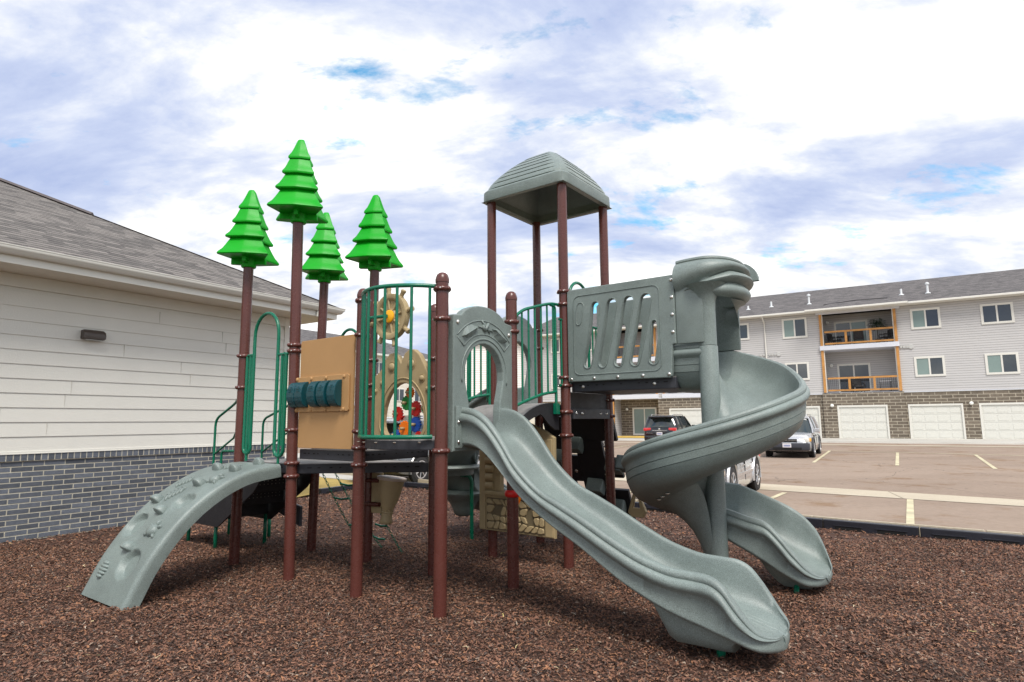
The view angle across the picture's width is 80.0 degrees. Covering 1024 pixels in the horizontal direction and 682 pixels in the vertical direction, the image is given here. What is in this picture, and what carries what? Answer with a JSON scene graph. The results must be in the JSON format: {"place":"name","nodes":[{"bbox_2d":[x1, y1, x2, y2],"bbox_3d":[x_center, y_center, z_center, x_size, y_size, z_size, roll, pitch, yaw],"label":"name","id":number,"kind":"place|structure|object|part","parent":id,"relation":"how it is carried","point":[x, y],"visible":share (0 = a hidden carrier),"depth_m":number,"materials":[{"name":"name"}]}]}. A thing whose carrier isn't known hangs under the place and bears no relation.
{"place":"outdoors","nodes":[
{"label":"outdoors","id":0,"kind":"place"},
{"bbox_2d":[285,453,352,479],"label":"sidewalk","id":1,"kind":"structure","parent":0,"point":[340,476],"depth_m":18.22,"materials":[{"name":"concrete"}]},
{"bbox_2d":[297,476,352,496],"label":"lawn","id":2,"kind":"structure","parent":0,"point":[331,482],"depth_m":16.17,"materials":[{"name":"yellow plant"}]},
{"bbox_2d":[0,0,1023,353],"label":"sky","id":3,"kind":"structure","parent":0,"point":[810,145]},
{"bbox_2d":[618,436,643,437],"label":"grass verge","id":4,"kind":"object","parent":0,"point":[630,436],"depth_m":46.74,"materials":[{"name":"plant"}]},
{"bbox_2d":[285,438,1023,534],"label":"parking lot","id":5,"kind":"structure","parent":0,"point":[959,471],"depth_m":16.12,"materials":[{"name":"grey asphalt"}]},
{"bbox_2d":[285,328,427,438],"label":"beige apartment building","id":6,"kind":"structure","parent":5,"relation":"on","point":[307,335],"depth_m":69.65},
{"bbox_2d":[377,362,381,373],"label":"window","id":7,"kind":"structure","parent":6,"relation":"in","point":[379,364],"depth_m":67.69,"materials":[{"name":"white paint"}]},
{"bbox_2d":[397,388,403,400],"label":"window","id":8,"kind":"structure","parent":6,"relation":"in","point":[400,391],"depth_m":70.15,"materials":[{"name":"white paint"}]},
{"bbox_2d":[414,390,420,401],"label":"window","id":9,"kind":"structure","parent":6,"relation":"in","point":[416,397],"depth_m":72.49,"materials":[{"name":"white paint"}]},
{"bbox_2d":[353,417,478,481],"bbox_3d":[-2.521,3.158,18.003,2.216,1.820,4.722,-5,-9,31],"label":"parked car","id":10,"kind":"object","parent":5,"relation":"on","point":[414,476],"visible":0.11,"depth_m":16.18,"materials":[{"name":"grey paint"}]},
{"bbox_3d":[-2.816,2.646,17.582,1.693,0.662,3.210,-5,-9,31],"label":"window glass","id":11,"kind":"part","parent":10,"relation":"part of","materials":[{"name":"glass"}]},
{"bbox_2d":[465,343,520,395],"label":"white sided building","id":12,"kind":"structure","parent":5,"relation":"on","point":[477,369],"depth_m":55.05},
{"bbox_2d":[286,438,1020,446],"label":"concrete strip","id":13,"kind":"object","parent":5,"relation":"on","point":[881,445],"visible":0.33,"depth_m":32.08,"materials":[{"name":"grey concrete"}]},
{"bbox_2d":[644,414,693,439],"bbox_3d":[9.396,5.239,35.822,2.329,1.860,4.872,-5,-9,31],"label":"parked car","id":14,"kind":"object","parent":5,"relation":"on","point":[656,425],"visible":0.36,"depth_m":34.08,"materials":[{"name":"black paint"}]},
{"bbox_3d":[9.100,4.716,35.403,1.795,0.678,3.360,-5,-9,31],"label":"window glass","id":15,"kind":"part","parent":14,"relation":"part of","materials":[{"name":"glass"}]},
{"bbox_2d":[334,473,1023,536],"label":"kerb","id":16,"kind":"structure","parent":5,"relation":"on","point":[636,500],"depth_m":8.76,"materials":[{"name":"concrete"}]},
{"bbox_2d":[353,437,1023,444],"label":"kerb","id":17,"kind":"structure","parent":5,"relation":"on","point":[883,442],"depth_m":34.20,"materials":[{"name":"concrete"}]},
{"bbox_2d":[724,454,760,490],"bbox_3d":[4.235,2.696,13.530,2.155,1.464,4.622,-5,-9,31],"label":"parked car","id":18,"kind":"object","parent":5,"relation":"on","point":[747,473],"visible":0.2,"depth_m":13.27,"materials":[{"name":"silver metal"}]},
{"bbox_2d":[771,492,785,498],"bbox_3d":[5.074,3.182,12.193,0.110,0.001,3.236,-6,-9,36],"label":"parking line","id":19,"kind":"object","parent":5,"relation":"on","point":[777,495],"visible":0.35,"depth_m":12.96,"materials":[{"name":"paint"}]},
{"bbox_2d":[765,414,821,457],"bbox_3d":[12.175,4.083,26.421,2.176,1.820,4.622,-5,-9,31],"label":"parked car","id":20,"kind":"object","parent":5,"relation":"on","point":[805,437],"visible":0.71,"depth_m":24.68,"materials":[{"name":"silver metal"}]},
{"bbox_3d":[12.464,3.694,26.962,1.655,0.662,3.110,-5,-9,31],"label":"window glass","id":21,"kind":"part","parent":20,"relation":"part of","materials":[{"name":"glass"}]},
{"bbox_2d":[615,475,1023,505],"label":"concrete band","id":22,"kind":"object","parent":5,"relation":"on","point":[966,499],"visible":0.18,"depth_m":12.98,"materials":[{"name":"beige concrete"}]},
{"bbox_2d":[618,445,1023,455],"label":"parking line","id":23,"kind":"object","parent":5,"relation":"on","point":[898,452],"visible":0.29,"depth_m":26.75,"materials":[{"name":"paint"}]},
{"bbox_2d":[813,451,829,462],"bbox_3d":[12.876,4.763,25.317,0.110,0.081,7.637,-5,-9,31],"label":"parking line","id":24,"kind":"object","parent":5,"relation":"on","point":[817,459],"visible":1,"depth_m":24.45,"materials":[{"name":"paint"}]},
{"bbox_2d":[895,453,898,464],"bbox_3d":[14.875,4.523,23.571,0.110,0.079,7.450,-5,-9,32],"label":"parking line","id":25,"kind":"object","parent":5,"relation":"on","point":[897,459],"visible":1,"depth_m":22.93,"materials":[{"name":"paint"}]},
{"bbox_2d":[906,499,914,523],"bbox_3d":[7.013,2.977,10.756,0.110,0.001,3.473,-5,-9,32],"label":"parking line","id":26,"kind":"object","parent":5,"relation":"on","point":[910,512],"visible":0.9,"depth_m":10.48,"materials":[{"name":"paint"}]},
{"bbox_2d":[975,455,996,468],"bbox_3d":[16.873,4.282,21.826,0.110,0.077,7.264,-5,-9,33],"label":"parking line","id":27,"kind":"object","parent":5,"relation":"on","point":[986,462],"visible":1,"depth_m":21.12,"materials":[{"name":"paint"}]},
{"bbox_2d":[618,438,1023,442],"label":"pavement","id":28,"kind":"structure","parent":0,"point":[929,440],"depth_m":36.59,"materials":[{"name":"concrete"}]},
{"bbox_2d":[523,269,1023,438],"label":"apartment building","id":29,"kind":"structure","parent":28,"relation":"on","point":[948,361],"depth_m":40.77,"materials":[{"name":"grey"}]},
{"bbox_2d":[530,417,543,428],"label":"garage door","id":30,"kind":"structure","parent":29,"relation":"in","point":[532,420],"depth_m":53.77,"materials":[{"name":"white paint"}]},
{"bbox_2d":[551,338,559,352],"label":"window","id":31,"kind":"structure","parent":29,"relation":"in","point":[558,339],"depth_m":53.29,"materials":[{"name":"white paint"}]},
{"bbox_2d":[551,374,560,388],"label":"window","id":32,"kind":"structure","parent":29,"relation":"in","point":[558,381],"depth_m":53.10,"materials":[{"name":"white paint"}]},
{"bbox_2d":[632,407,656,434],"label":"patio door","id":33,"kind":"structure","parent":29,"relation":"in","point":[640,415],"depth_m":50.43,"materials":[{"name":"white paint"}]},
{"bbox_2d":[669,408,701,425],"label":"garage door","id":34,"kind":"structure","parent":29,"relation":"in","point":[693,415],"depth_m":46.78,"materials":[{"name":"white paint"}]},
{"bbox_2d":[740,323,749,339],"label":"window","id":35,"kind":"structure","parent":29,"relation":"in","point":[744,327],"depth_m":45.37,"materials":[{"name":"glass"}]},
{"bbox_2d":[782,317,807,338],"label":"window","id":36,"kind":"structure","parent":29,"relation":"in","point":[791,327],"depth_m":43.63,"materials":[{"name":"white paint"}]},
{"bbox_2d":[785,362,809,379],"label":"window","id":37,"kind":"structure","parent":29,"relation":"in","point":[802,368],"depth_m":43.10,"materials":[{"name":"white paint"}]},
{"bbox_2d":[806,406,821,437],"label":"garage door","id":38,"kind":"structure","parent":29,"relation":"in","point":[814,411],"depth_m":42.35,"materials":[{"name":"white paint"}]},
{"bbox_2d":[826,334,840,344],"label":"patio chair","id":39,"kind":"object","parent":29,"relation":"on","point":[829,336],"visible":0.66,"depth_m":43.14,"materials":[{"name":"metal"}]},
{"bbox_2d":[834,319,868,344],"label":"patio door","id":40,"kind":"structure","parent":29,"relation":"in","point":[856,324],"depth_m":43.31,"materials":[{"name":"white paint"}]},
{"bbox_2d":[837,363,872,392],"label":"patio door","id":41,"kind":"structure","parent":29,"relation":"in","point":[854,369],"depth_m":42.89,"materials":[{"name":"white paint"}]},
{"bbox_2d":[852,379,864,391],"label":"patio chair","id":42,"kind":"object","parent":29,"relation":"on","point":[855,384],"visible":0.88,"depth_m":42.27,"materials":[{"name":"wicker"}]},
{"bbox_2d":[853,331,863,343],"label":"patio chair","id":43,"kind":"object","parent":29,"relation":"on","point":[857,337],"visible":0.77,"depth_m":41.81,"materials":[{"name":"metal"}]},
{"bbox_2d":[837,405,889,437],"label":"garage door","id":44,"kind":"structure","parent":29,"relation":"in","point":[854,421],"depth_m":40.73,"materials":[{"name":"white paint"}]},
{"bbox_2d":[867,318,887,342],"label":"potted plant","id":45,"kind":"object","parent":29,"relation":"on","point":[877,324],"visible":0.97,"depth_m":41.89,"materials":[{"name":"green plant"}]},
{"bbox_2d":[879,329,892,341],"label":"patio chair","id":46,"kind":"object","parent":29,"relation":"on","point":[888,332],"visible":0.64,"depth_m":41.22,"materials":[{"name":"metal"}]},
{"bbox_2d":[910,307,941,329],"bbox_3d":[26.852,-1.471,39.669,1.620,1.340,0.043,-5,-9,31],"label":"window","id":47,"kind":"structure","parent":29,"relation":"in","point":[922,318],"depth_m":39.66,"materials":[{"name":"white paint"}]},
{"bbox_2d":[914,355,945,376],"bbox_3d":[26.863,1.623,39.268,1.630,1.300,0.043,-5,-9,31],"label":"window","id":48,"kind":"structure","parent":29,"relation":"in","point":[925,366],"depth_m":39.27,"materials":[{"name":"white paint"}]},
{"bbox_2d":[908,403,966,438],"bbox_3d":[26.978,5.113,38.810,2.900,2.220,0.150,-5,-9,31],"label":"garage door","id":49,"kind":"structure","parent":29,"relation":"in","point":[947,421],"depth_m":38.77,"materials":[{"name":"white paint"}]},
{"bbox_2d":[979,302,1014,324],"bbox_3d":[30.009,-1.713,37.784,1.630,1.280,0.043,-5,-9,31],"label":"window","id":50,"kind":"structure","parent":29,"relation":"in","point":[993,313],"depth_m":37.77,"materials":[{"name":"glass"}]},
{"bbox_2d":[979,402,1023,438],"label":"garage door","id":51,"kind":"structure","parent":29,"relation":"in","point":[1009,424],"depth_m":37.10,"materials":[{"name":"white paint"}]},
{"bbox_2d":[984,352,1020,374],"bbox_3d":[30.011,1.377,37.389,1.640,1.310,0.043,-5,-9,31],"label":"window","id":52,"kind":"structure","parent":29,"relation":"in","point":[995,363],"depth_m":37.38,"materials":[{"name":"white paint"}]},
{"label":"ground","id":53,"kind":"structure","parent":0,"visible":0},
{"bbox_2d":[0,178,345,542],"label":"clubhouse","id":54,"kind":"structure","parent":53,"relation":"on","point":[119,352],"depth_m":9.71,"materials":[{"name":"beige"}]},
{"bbox_2d":[0,487,1023,681],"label":"mulch bed","id":55,"kind":"object","parent":53,"relation":"on","point":[394,527],"visible":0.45,"depth_m":4.97,"materials":[{"name":"brown wood"}]},
{"bbox_2d":[319,485,351,493],"bbox_3d":[-4.055,3.569,14.289,0.128,0.335,1.184,-5,-9,29],"label":"border timber","id":56,"kind":"object","parent":55,"relation":"on","point":[333,489],"visible":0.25,"depth_m":14.10,"materials":[{"name":"black plastic"}]},
{"bbox_2d":[405,482,427,489],"bbox_3d":[-2.197,3.632,14.871,1.184,0.335,0.128,-7,-10,40],"label":"border timber","id":57,"kind":"object","parent":55,"relation":"on","point":[417,485],"visible":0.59,"depth_m":14.92,"materials":[{"name":"black plastic"}]},
{"bbox_2d":[81,139,832,656],"bbox_3d":[-0.913,0.044,7.159,7.796,5.200,5.527,-6,-9,36],"label":"play structure","id":58,"kind":"object","parent":55,"relation":"on","point":[717,599],"visible":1,"depth_m":6.19,"materials":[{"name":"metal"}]},
{"bbox_2d":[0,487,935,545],"bbox_3d":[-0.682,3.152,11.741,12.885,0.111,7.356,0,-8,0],"label":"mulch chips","id":59,"kind":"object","parent":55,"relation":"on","point":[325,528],"visible":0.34,"depth_m":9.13,"materials":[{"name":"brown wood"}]},
{"bbox_2d":[10,539,1007,670],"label":"wood slivers","id":60,"kind":"object","parent":55,"relation":"on","point":[527,617],"visible":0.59,"depth_m":5.36,"materials":[{"name":"brown wood"}]},
{"bbox_2d":[634,502,667,512],"bbox_3d":[2.372,3.089,11.022,1.184,0.335,0.128,-7,-10,41],"label":"border timber","id":61,"kind":"object","parent":55,"relation":"on","point":[648,507],"visible":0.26,"depth_m":10.89,"materials":[{"name":"black plastic"}]},
{"bbox_2d":[805,517,823,527],"bbox_3d":[4.178,2.869,9.457,1.184,0.335,0.128,-7,-10,40],"label":"border timber","id":62,"kind":"object","parent":55,"relation":"on","point":[816,522],"visible":0.07,"depth_m":9.11,"materials":[{"name":"black plastic"}]},
{"bbox_2d":[823,519,919,536],"bbox_3d":[5.102,2.762,8.699,1.184,0.335,0.128,-7,-10,39],"label":"border timber","id":63,"kind":"object","parent":55,"relation":"on","point":[876,528],"visible":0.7,"depth_m":8.65,"materials":[{"name":"black plastic"}]},
{"bbox_2d":[920,527,1023,545],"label":"border timber","id":64,"kind":"object","parent":55,"relation":"on","point":[966,535],"visible":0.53,"depth_m":7.96,"materials":[{"name":"black plastic"}]}
]}

